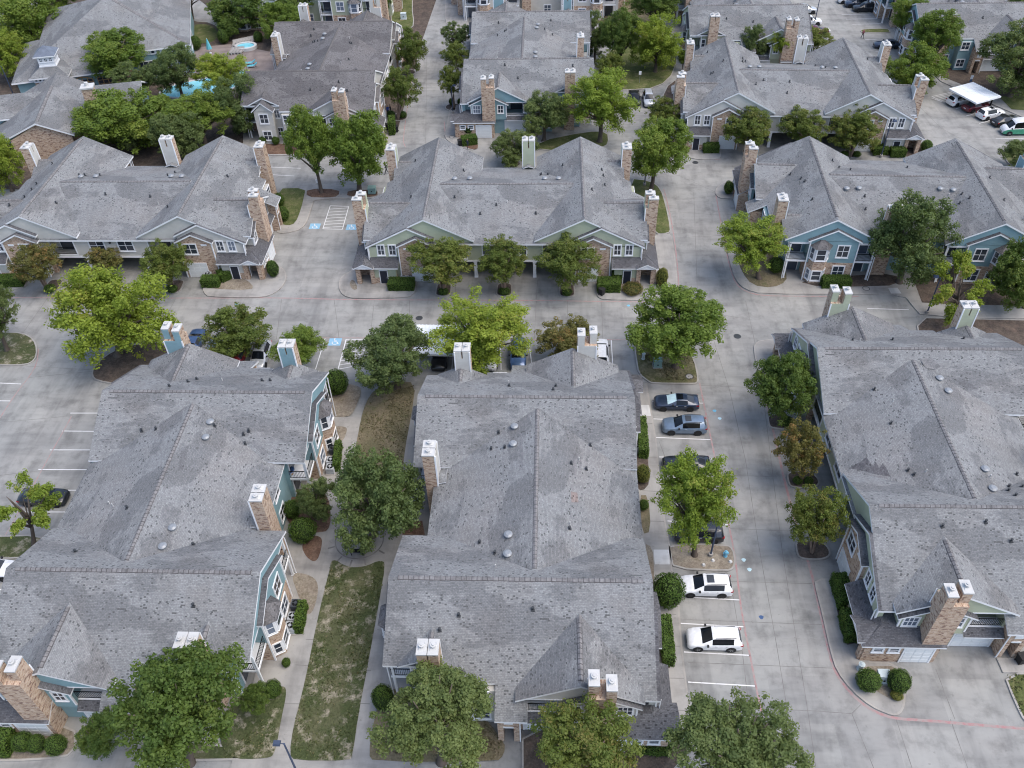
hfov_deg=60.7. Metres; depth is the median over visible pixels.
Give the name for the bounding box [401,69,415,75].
island
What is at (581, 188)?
apartment building
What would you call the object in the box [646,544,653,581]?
planting bed
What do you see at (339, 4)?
window
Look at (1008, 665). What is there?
sidewalk
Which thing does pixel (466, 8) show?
apartment building
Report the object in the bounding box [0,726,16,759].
box hedge
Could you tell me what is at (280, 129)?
window
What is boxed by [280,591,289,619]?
window
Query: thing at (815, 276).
window
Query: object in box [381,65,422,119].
tree
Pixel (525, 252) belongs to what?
window
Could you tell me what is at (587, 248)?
window
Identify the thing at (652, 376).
island
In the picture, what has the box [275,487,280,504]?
window
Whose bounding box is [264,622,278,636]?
window
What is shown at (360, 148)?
tree
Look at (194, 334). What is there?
parked sedan
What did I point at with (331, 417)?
window
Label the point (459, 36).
tree
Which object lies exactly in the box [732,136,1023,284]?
apartment building
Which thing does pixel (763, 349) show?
sidewalk
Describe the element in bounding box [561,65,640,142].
tree
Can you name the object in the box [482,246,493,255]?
window
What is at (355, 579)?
lawn
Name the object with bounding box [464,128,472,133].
round shrub
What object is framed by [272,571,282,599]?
window
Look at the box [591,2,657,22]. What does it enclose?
ground
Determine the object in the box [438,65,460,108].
tree
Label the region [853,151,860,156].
round shrub
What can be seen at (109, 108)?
tree
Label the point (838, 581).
box hedge
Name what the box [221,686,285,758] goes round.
lawn
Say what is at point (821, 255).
window
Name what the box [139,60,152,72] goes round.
window
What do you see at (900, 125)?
window
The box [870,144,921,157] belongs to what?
planting bed
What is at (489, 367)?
parked sedan
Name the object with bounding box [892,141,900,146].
window
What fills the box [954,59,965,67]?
window
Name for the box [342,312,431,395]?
tree
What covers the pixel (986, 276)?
window
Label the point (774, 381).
tree
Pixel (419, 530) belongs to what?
planting bed
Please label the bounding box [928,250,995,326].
tree
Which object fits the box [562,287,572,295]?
round shrub
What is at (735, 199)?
garage door
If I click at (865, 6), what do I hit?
parked suv
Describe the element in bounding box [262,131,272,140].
window
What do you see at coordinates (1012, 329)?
planting bed
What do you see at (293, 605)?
condenser unit
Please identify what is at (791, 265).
door
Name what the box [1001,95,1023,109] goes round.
lawn
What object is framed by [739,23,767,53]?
tree
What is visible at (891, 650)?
window
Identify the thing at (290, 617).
condenser unit
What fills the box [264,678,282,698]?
round shrub
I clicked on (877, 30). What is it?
lawn
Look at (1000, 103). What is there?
sidewalk
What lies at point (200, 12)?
garden path
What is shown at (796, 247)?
door
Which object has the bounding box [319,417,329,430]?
window
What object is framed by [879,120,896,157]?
street lamp
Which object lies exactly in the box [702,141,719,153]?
box hedge
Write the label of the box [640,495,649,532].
planting bed
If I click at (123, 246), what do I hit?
window
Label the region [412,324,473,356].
carport canopy
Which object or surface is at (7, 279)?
box hedge
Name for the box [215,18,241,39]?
tree
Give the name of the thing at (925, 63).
tree
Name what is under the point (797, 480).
round shrub
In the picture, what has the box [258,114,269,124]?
window
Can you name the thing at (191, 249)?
window
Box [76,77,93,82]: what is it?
arched window
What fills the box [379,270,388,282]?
door
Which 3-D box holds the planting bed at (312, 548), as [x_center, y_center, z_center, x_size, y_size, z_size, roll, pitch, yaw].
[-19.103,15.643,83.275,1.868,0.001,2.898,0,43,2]
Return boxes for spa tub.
[234,41,256,51]
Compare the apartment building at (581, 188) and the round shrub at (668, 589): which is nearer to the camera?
the round shrub at (668, 589)
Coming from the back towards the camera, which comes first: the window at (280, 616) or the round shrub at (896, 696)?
the window at (280, 616)
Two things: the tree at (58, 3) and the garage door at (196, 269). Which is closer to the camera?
the garage door at (196, 269)
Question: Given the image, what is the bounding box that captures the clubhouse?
[11,0,194,92]
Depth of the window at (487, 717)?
70.00 m
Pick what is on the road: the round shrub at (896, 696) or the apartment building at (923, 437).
the apartment building at (923, 437)
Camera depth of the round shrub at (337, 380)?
96.93 m
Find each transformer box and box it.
[367,185,376,194]
[400,12,406,19]
[652,357,662,368]
[877,669,889,685]
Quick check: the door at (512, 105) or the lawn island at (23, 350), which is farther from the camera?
the door at (512, 105)
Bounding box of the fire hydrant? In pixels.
[723,550,728,557]
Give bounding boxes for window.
[0,724,13,728]
[49,692,69,701]
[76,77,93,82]
[87,242,105,249]
[97,76,119,84]
[116,242,135,251]
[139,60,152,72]
[181,244,199,254]
[214,240,225,251]
[226,240,237,251]
[254,230,257,244]
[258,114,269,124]
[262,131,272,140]
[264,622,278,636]
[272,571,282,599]
[272,641,285,655]
[274,109,281,118]
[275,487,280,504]
[275,609,283,630]
[278,127,283,136]
[279,500,285,524]
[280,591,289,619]
[282,115,290,123]
[282,625,290,649]
[314,423,320,448]
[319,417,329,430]
[319,444,326,468]
[325,437,333,450]
[328,409,333,426]
[333,426,338,441]
[335,1,344,11]
[338,17,345,20]
[350,4,357,12]
[357,3,361,12]
[376,244,385,255]
[380,92,382,106]
[387,244,397,255]
[459,125,465,129]
[472,105,480,113]
[473,713,491,719]
[480,0,486,4]
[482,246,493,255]
[497,105,503,113]
[512,246,527,255]
[544,4,550,9]
[580,247,594,259]
[613,244,621,255]
[616,706,633,716]
[624,244,633,255]
[646,741,660,745]
[682,31,686,41]
[693,115,701,125]
[701,39,705,47]
[703,115,710,125]
[792,334,798,349]
[803,267,810,280]
[808,246,815,260]
[809,270,821,281]
[814,250,827,261]
[824,432,831,453]
[830,265,845,274]
[833,460,840,482]
[835,245,851,258]
[846,528,856,557]
[863,567,872,589]
[868,582,875,605]
[870,648,884,653]
[874,1,878,13]
[886,117,896,128]
[886,648,901,653]
[896,118,905,128]
[898,44,903,53]
[900,617,921,626]
[903,27,908,38]
[906,29,913,39]
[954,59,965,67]
[957,617,967,628]
[959,41,970,50]
[963,269,980,281]
[971,248,988,261]
[982,271,989,281]
[990,251,999,265]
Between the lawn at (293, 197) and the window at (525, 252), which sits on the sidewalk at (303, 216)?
the lawn at (293, 197)
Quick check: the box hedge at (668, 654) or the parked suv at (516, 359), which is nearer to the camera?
the box hedge at (668, 654)
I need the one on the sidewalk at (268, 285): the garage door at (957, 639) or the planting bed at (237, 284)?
the planting bed at (237, 284)
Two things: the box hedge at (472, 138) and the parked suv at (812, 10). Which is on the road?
the parked suv at (812, 10)
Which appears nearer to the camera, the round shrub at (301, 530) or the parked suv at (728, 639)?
the parked suv at (728, 639)
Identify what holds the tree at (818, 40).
on the road
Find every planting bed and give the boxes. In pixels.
[91,342,166,383]
[214,279,252,289]
[266,144,384,153]
[287,488,330,532]
[293,573,317,613]
[302,536,321,560]
[307,189,338,196]
[324,384,360,416]
[336,426,346,440]
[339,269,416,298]
[347,190,376,196]
[350,280,356,289]
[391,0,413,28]
[402,521,424,534]
[459,138,477,148]
[522,729,687,767]
[637,454,648,489]
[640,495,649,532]
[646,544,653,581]
[663,81,674,105]
[739,256,786,286]
[803,274,896,286]
[864,666,903,699]
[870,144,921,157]
[895,0,1018,95]
[915,272,1016,304]
[917,317,1023,345]
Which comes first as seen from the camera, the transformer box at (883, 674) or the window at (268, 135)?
the transformer box at (883, 674)
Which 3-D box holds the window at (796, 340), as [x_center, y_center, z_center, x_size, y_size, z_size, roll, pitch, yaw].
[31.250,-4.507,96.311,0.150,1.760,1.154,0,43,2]
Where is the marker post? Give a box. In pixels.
[856,661,865,670]
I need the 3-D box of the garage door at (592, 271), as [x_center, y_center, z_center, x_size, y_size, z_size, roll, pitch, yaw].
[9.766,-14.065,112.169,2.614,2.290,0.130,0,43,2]
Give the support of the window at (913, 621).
in the apartment building at (923, 437)
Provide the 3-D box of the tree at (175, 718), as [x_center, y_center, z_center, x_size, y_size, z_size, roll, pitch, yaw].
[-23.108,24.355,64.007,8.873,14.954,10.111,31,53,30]
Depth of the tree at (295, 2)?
172.63 m
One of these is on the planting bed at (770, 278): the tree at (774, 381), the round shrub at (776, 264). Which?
the round shrub at (776, 264)
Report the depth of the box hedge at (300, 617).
76.81 m
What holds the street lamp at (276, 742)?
on the courtyard path at (291, 677)
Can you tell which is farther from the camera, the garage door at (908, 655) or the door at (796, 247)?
the door at (796, 247)
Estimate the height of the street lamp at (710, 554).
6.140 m
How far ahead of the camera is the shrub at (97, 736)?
66.03 m
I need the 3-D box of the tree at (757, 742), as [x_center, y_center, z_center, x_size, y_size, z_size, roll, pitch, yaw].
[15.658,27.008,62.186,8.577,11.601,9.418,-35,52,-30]
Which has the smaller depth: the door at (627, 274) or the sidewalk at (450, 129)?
the door at (627, 274)
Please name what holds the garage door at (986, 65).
in the apartment building at (982, 19)
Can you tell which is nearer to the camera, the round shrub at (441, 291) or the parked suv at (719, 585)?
the parked suv at (719, 585)
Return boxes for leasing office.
[0,73,148,167]
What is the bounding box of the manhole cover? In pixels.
[685,374,693,378]
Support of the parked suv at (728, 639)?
on the road
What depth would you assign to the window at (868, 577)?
74.13 m
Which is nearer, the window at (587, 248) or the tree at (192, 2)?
the window at (587, 248)
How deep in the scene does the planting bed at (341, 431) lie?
94.34 m
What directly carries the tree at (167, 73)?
on the garden ground at (422, 12)
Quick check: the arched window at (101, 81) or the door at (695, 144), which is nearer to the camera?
the door at (695, 144)
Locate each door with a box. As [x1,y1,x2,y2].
[13,724,53,735]
[59,242,74,248]
[84,712,98,717]
[187,263,208,276]
[229,266,241,278]
[240,672,248,683]
[268,241,275,259]
[292,480,300,492]
[323,2,330,10]
[325,16,332,20]
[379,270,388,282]
[412,267,432,280]
[467,7,475,16]
[475,125,491,137]
[504,120,525,132]
[510,103,522,108]
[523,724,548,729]
[578,268,597,281]
[604,6,612,15]
[622,270,631,283]
[692,137,699,149]
[719,136,735,149]
[733,188,737,209]
[783,261,797,269]
[788,243,801,251]
[837,547,849,575]
[852,263,863,271]
[854,139,869,151]
[858,245,868,252]
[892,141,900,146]
[897,649,936,662]
[942,246,956,254]
[947,633,993,646]
[979,60,997,70]
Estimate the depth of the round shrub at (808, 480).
87.14 m
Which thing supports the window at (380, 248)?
in the apartment building at (581, 188)
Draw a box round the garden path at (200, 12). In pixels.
[192,0,240,31]
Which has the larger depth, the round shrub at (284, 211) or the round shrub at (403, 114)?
the round shrub at (403, 114)
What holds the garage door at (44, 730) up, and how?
in the apartment building at (168, 531)
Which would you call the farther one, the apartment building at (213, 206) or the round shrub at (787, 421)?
the apartment building at (213, 206)
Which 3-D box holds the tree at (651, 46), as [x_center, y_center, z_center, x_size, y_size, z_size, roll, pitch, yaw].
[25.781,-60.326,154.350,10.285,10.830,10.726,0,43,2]
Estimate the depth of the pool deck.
167.04 m
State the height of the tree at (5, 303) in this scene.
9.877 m
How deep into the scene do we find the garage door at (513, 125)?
141.58 m
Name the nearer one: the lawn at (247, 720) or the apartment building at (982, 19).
the lawn at (247, 720)
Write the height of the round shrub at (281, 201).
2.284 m
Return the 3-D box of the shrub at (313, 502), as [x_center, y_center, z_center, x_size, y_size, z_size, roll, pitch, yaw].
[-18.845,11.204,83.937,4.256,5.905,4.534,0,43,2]
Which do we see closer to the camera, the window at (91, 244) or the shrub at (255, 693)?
the shrub at (255, 693)
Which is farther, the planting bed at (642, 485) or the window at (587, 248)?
the window at (587, 248)
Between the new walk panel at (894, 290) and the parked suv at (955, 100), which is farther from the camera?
the parked suv at (955, 100)
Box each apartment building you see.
[0,134,282,279]
[0,321,338,735]
[215,0,402,31]
[240,0,406,143]
[351,136,658,283]
[378,326,679,750]
[451,0,596,137]
[451,0,630,20]
[671,34,929,153]
[673,0,813,63]
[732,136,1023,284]
[771,284,1023,662]
[868,0,1023,73]
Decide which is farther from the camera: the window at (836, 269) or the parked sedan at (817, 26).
the parked sedan at (817, 26)
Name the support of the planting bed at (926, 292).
on the sidewalk at (793, 284)
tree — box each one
[0,0,60,52]
[0,26,28,78]
[0,133,25,195]
[0,284,20,351]
[0,468,64,545]
[7,243,62,286]
[39,0,75,8]
[42,263,182,369]
[68,86,170,154]
[79,26,149,82]
[83,246,122,273]
[102,638,247,767]
[105,60,154,87]
[111,118,144,154]
[138,238,192,284]
[143,93,171,113]
[145,41,201,101]
[146,110,205,158]
[163,87,235,144]
[188,52,249,91]
[191,0,197,17]
[197,302,272,357]
[204,0,265,28]
[210,72,255,134]
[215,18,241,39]
[257,0,299,38]
[266,323,328,366]
[277,0,313,6]
[281,103,330,193]
[318,108,387,190]
[329,442,425,555]
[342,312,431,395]
[365,654,495,767]
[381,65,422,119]
[394,26,428,74]
[405,236,475,288]
[423,285,535,375]
[438,40,468,70]
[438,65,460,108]
[440,21,469,50]
[477,233,528,287]
[488,128,539,167]
[522,89,570,141]
[527,690,645,767]
[532,231,603,291]
[534,313,600,356]
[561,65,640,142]
[590,9,610,59]
[594,49,625,75]
[598,6,642,67]
[622,0,681,21]
[624,282,727,369]
[628,11,685,72]
[630,115,693,189]
[644,95,680,122]
[648,445,740,557]
[662,685,814,767]
[677,50,684,69]
[712,210,792,279]
[720,105,772,145]
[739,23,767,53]
[743,348,817,425]
[766,31,793,52]
[771,416,830,481]
[776,104,829,141]
[784,484,852,553]
[810,25,835,51]
[827,103,883,156]
[867,187,963,288]
[884,40,950,94]
[889,0,929,29]
[910,8,965,55]
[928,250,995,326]
[977,18,1023,97]
[984,236,1023,311]
[997,139,1023,166]
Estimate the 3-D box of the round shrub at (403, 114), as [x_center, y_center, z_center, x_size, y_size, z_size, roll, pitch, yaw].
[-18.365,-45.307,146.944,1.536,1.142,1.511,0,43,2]
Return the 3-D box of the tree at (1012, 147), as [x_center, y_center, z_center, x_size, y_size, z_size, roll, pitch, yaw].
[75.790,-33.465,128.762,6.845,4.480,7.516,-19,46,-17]
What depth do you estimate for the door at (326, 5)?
174.74 m
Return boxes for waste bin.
[457,138,461,145]
[598,287,605,295]
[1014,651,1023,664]
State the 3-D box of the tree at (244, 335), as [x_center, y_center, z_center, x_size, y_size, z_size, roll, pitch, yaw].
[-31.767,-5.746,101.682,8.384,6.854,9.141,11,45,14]
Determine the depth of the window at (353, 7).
172.01 m
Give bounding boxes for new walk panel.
[640,405,650,415]
[654,550,669,563]
[888,288,900,292]
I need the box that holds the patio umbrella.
[206,38,211,53]
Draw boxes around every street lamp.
[273,740,295,767]
[451,84,455,113]
[708,514,726,556]
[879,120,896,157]
[925,275,940,313]
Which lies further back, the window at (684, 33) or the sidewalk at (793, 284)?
the window at (684, 33)
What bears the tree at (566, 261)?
on the road
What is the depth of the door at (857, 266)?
112.57 m
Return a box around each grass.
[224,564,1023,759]
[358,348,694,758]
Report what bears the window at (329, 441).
in the apartment building at (168, 531)
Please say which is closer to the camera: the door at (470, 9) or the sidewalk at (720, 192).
the sidewalk at (720, 192)
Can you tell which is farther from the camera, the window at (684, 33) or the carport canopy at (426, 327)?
the window at (684, 33)
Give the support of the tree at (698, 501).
on the island at (684, 559)
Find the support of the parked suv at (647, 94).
on the road
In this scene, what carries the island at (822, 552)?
on the road
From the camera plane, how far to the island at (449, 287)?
112.11 m
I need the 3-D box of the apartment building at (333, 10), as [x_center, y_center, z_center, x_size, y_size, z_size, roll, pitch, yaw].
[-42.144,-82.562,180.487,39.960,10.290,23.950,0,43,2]
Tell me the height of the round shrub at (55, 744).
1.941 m
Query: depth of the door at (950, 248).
109.70 m
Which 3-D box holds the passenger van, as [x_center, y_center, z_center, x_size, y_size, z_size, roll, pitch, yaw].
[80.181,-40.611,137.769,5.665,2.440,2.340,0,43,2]
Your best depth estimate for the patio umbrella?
167.33 m
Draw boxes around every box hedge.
[0,273,26,287]
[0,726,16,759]
[199,274,221,287]
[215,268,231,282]
[292,599,308,633]
[332,438,343,471]
[387,115,395,134]
[387,276,415,290]
[460,133,477,145]
[596,275,620,292]
[612,270,622,283]
[638,415,649,458]
[638,744,671,756]
[660,613,676,666]
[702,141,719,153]
[820,274,852,288]
[829,571,849,610]
[837,606,856,643]
[871,143,889,155]
[888,146,907,157]
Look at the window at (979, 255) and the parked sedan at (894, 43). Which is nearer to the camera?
the window at (979, 255)
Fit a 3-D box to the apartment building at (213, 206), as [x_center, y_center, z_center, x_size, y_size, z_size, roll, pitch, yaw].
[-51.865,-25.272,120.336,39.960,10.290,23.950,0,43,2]
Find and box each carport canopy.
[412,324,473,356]
[949,82,1000,105]
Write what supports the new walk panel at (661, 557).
on the sidewalk at (655, 537)
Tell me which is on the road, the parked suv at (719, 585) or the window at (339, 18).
the parked suv at (719, 585)
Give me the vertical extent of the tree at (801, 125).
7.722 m
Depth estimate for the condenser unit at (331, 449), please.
91.60 m
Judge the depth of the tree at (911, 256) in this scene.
104.81 m
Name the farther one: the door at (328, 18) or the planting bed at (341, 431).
the door at (328, 18)
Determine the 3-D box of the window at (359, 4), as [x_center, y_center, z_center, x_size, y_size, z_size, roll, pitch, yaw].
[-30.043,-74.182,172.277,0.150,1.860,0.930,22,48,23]
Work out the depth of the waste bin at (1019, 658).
72.71 m
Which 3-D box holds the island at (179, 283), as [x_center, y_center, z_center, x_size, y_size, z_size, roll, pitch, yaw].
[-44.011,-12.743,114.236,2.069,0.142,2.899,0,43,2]
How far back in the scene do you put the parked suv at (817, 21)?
170.89 m
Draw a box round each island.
[0,331,37,365]
[0,535,41,559]
[42,279,62,292]
[165,279,184,293]
[395,113,407,120]
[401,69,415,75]
[435,283,451,296]
[445,103,457,110]
[496,282,511,296]
[559,283,574,297]
[634,341,698,384]
[669,543,735,571]
[767,414,797,429]
[787,471,819,488]
[795,540,830,560]
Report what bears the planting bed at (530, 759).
on the road
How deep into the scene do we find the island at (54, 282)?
115.26 m
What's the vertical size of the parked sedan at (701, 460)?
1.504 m
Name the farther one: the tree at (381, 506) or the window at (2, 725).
the tree at (381, 506)
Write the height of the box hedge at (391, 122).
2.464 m
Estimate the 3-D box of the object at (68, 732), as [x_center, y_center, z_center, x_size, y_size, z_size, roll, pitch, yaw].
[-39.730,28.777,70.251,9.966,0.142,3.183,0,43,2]
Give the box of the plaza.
[327,520,391,565]
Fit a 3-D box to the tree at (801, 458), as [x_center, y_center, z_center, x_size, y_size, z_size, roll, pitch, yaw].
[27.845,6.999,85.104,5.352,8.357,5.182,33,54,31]
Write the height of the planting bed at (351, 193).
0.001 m
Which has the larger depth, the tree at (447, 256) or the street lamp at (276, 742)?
the tree at (447, 256)
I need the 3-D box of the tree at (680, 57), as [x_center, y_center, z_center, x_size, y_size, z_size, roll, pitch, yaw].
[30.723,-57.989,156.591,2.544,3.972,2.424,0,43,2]
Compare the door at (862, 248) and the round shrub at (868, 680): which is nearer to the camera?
the round shrub at (868, 680)
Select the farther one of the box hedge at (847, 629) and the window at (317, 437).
the window at (317, 437)
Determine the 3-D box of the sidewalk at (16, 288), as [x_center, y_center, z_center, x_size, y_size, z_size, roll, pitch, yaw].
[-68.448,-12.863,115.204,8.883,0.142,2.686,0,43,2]
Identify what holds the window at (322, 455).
in the apartment building at (168, 531)
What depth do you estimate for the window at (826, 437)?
86.66 m
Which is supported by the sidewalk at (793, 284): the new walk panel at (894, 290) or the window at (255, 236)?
the new walk panel at (894, 290)
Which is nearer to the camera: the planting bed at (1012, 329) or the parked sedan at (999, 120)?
the planting bed at (1012, 329)
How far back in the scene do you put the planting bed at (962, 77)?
152.90 m
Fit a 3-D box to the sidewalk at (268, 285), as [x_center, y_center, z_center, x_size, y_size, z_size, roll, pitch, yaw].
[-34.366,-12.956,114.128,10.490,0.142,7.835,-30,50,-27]
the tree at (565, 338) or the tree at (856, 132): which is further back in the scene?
the tree at (856, 132)
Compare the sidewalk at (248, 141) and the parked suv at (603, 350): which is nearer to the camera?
the parked suv at (603, 350)
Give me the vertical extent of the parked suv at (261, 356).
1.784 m
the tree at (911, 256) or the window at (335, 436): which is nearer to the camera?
the window at (335, 436)
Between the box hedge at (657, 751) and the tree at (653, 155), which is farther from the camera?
the tree at (653, 155)
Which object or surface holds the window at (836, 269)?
in the apartment building at (821, 202)
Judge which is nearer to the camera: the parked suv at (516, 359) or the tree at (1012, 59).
the parked suv at (516, 359)
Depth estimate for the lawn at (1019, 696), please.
71.35 m
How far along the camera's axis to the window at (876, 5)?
173.59 m
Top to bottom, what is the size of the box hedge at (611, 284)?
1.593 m
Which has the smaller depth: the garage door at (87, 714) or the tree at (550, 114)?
the garage door at (87, 714)
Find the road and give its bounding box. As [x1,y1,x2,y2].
[0,0,1023,767]
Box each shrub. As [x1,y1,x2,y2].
[9,730,32,752]
[25,734,44,753]
[43,284,56,292]
[43,733,68,756]
[72,705,123,760]
[166,284,177,292]
[191,35,201,49]
[217,29,229,43]
[237,680,270,715]
[253,31,262,41]
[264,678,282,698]
[265,260,278,276]
[272,136,279,144]
[275,192,284,206]
[279,206,288,221]
[281,657,290,667]
[283,499,298,518]
[287,517,317,543]
[295,476,336,522]
[326,368,348,395]
[370,683,393,711]
[387,110,394,115]
[400,111,406,117]
[438,288,448,294]
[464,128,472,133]
[498,287,510,294]
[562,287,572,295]
[622,281,642,295]
[637,464,650,482]
[640,499,648,509]
[653,572,686,609]
[655,268,668,285]
[724,180,733,193]
[769,256,783,273]
[779,415,792,426]
[793,476,802,483]
[804,476,813,484]
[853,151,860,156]
[855,667,882,692]
[886,668,911,694]
[890,690,903,700]
[920,140,932,150]
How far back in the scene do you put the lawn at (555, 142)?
140.14 m
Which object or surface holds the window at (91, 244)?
in the apartment building at (213, 206)
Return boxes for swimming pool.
[159,70,243,98]
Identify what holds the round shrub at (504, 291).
on the island at (509, 285)
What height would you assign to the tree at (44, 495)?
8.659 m
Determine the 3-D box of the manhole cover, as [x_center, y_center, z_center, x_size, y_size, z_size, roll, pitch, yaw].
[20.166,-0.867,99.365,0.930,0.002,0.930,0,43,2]
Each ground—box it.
[0,0,435,188]
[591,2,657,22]
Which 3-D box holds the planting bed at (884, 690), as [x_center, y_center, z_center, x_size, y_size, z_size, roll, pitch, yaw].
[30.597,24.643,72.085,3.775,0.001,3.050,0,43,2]
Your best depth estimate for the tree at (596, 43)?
157.93 m
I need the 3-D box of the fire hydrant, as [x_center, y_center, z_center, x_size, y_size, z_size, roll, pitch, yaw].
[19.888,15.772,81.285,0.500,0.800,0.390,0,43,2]
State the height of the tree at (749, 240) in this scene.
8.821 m
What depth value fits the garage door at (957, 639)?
73.89 m
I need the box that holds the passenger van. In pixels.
[999,117,1023,135]
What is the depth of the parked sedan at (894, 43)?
162.38 m
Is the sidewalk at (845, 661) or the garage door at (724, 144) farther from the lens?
the garage door at (724, 144)
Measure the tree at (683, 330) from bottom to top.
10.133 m
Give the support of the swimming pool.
in the pool deck
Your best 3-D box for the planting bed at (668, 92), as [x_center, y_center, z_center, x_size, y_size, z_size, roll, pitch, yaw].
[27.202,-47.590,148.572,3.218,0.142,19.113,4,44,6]
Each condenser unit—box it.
[286,621,295,635]
[287,612,294,620]
[290,599,300,611]
[325,463,335,474]
[326,456,332,464]
[329,445,333,455]
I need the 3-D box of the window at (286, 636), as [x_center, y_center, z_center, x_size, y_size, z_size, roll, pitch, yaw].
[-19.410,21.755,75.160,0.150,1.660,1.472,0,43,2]
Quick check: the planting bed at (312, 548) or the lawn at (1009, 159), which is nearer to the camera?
the planting bed at (312, 548)
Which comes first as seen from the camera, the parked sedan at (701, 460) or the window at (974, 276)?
the parked sedan at (701, 460)
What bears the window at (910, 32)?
in the apartment building at (982, 19)
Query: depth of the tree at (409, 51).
155.14 m
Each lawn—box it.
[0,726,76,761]
[181,741,250,761]
[194,24,216,42]
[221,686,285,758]
[279,188,304,224]
[290,560,383,760]
[348,381,414,517]
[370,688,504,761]
[537,131,608,150]
[607,39,677,89]
[631,179,670,233]
[860,28,889,32]
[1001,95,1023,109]
[1004,147,1022,165]
[1005,673,1023,719]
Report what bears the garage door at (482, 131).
in the apartment building at (518, 55)
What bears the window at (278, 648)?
in the apartment building at (168, 531)
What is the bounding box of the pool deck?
[170,44,275,103]
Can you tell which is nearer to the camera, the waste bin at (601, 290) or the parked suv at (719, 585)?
the parked suv at (719, 585)
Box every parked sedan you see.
[16,486,70,507]
[188,328,206,346]
[430,356,447,370]
[481,350,498,370]
[628,90,640,105]
[654,392,698,411]
[662,455,709,473]
[812,25,828,34]
[873,39,899,48]
[961,102,989,113]
[989,114,1017,126]
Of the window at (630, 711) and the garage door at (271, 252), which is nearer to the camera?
the window at (630, 711)
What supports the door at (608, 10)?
in the apartment building at (466, 8)
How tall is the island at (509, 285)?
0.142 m
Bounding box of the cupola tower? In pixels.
[28,45,71,84]
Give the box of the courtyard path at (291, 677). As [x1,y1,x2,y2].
[230,417,429,767]
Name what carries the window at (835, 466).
in the apartment building at (923, 437)
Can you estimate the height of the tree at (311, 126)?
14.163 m
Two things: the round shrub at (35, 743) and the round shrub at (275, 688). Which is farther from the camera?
the round shrub at (275, 688)
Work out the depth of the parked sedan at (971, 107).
143.45 m
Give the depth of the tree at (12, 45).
156.91 m
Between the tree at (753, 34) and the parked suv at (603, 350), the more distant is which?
the tree at (753, 34)
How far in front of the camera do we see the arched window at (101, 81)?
155.42 m
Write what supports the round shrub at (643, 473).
on the planting bed at (642, 485)
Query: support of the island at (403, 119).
on the road
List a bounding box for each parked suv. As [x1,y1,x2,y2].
[0,556,13,581]
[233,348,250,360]
[249,339,272,367]
[508,337,527,368]
[597,339,609,361]
[642,88,655,106]
[662,414,707,435]
[674,521,724,543]
[680,571,733,598]
[686,623,743,652]
[799,3,816,14]
[809,14,821,24]
[844,0,867,7]
[852,1,873,12]
[946,94,969,107]
[975,106,1004,120]
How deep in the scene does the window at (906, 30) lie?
157.23 m
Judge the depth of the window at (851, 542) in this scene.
77.16 m
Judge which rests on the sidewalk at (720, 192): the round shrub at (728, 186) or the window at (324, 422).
the round shrub at (728, 186)
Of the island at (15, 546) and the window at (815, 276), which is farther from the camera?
the window at (815, 276)
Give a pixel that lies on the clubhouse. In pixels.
(159, 25)
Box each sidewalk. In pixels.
[3,282,26,290]
[203,259,286,297]
[243,110,387,155]
[277,185,383,233]
[444,105,474,149]
[445,0,469,32]
[595,233,676,300]
[638,383,699,767]
[687,149,720,159]
[715,181,733,198]
[722,219,1023,318]
[754,339,785,404]
[814,578,905,715]
[885,18,1023,116]
[996,658,1023,672]
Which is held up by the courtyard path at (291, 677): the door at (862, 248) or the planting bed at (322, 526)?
the planting bed at (322, 526)
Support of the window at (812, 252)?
in the apartment building at (821, 202)
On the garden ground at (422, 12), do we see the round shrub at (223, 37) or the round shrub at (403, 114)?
the round shrub at (223, 37)
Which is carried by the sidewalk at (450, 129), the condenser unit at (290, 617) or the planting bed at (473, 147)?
the planting bed at (473, 147)
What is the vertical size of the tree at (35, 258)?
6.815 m
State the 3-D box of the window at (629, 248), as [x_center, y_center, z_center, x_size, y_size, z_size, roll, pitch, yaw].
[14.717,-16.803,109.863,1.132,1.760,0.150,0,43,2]
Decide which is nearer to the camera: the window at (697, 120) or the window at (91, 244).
the window at (91, 244)
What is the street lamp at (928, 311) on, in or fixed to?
on the sidewalk at (793, 284)
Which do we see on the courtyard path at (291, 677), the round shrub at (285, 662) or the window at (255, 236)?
the round shrub at (285, 662)
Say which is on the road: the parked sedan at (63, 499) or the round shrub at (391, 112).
the parked sedan at (63, 499)
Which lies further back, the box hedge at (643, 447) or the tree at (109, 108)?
the tree at (109, 108)
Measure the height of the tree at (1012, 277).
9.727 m
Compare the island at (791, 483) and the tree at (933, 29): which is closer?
the island at (791, 483)
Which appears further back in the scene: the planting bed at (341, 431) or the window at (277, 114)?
the window at (277, 114)
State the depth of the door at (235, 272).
114.29 m
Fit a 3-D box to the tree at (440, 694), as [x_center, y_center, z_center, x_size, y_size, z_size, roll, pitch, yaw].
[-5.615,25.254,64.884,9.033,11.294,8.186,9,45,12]

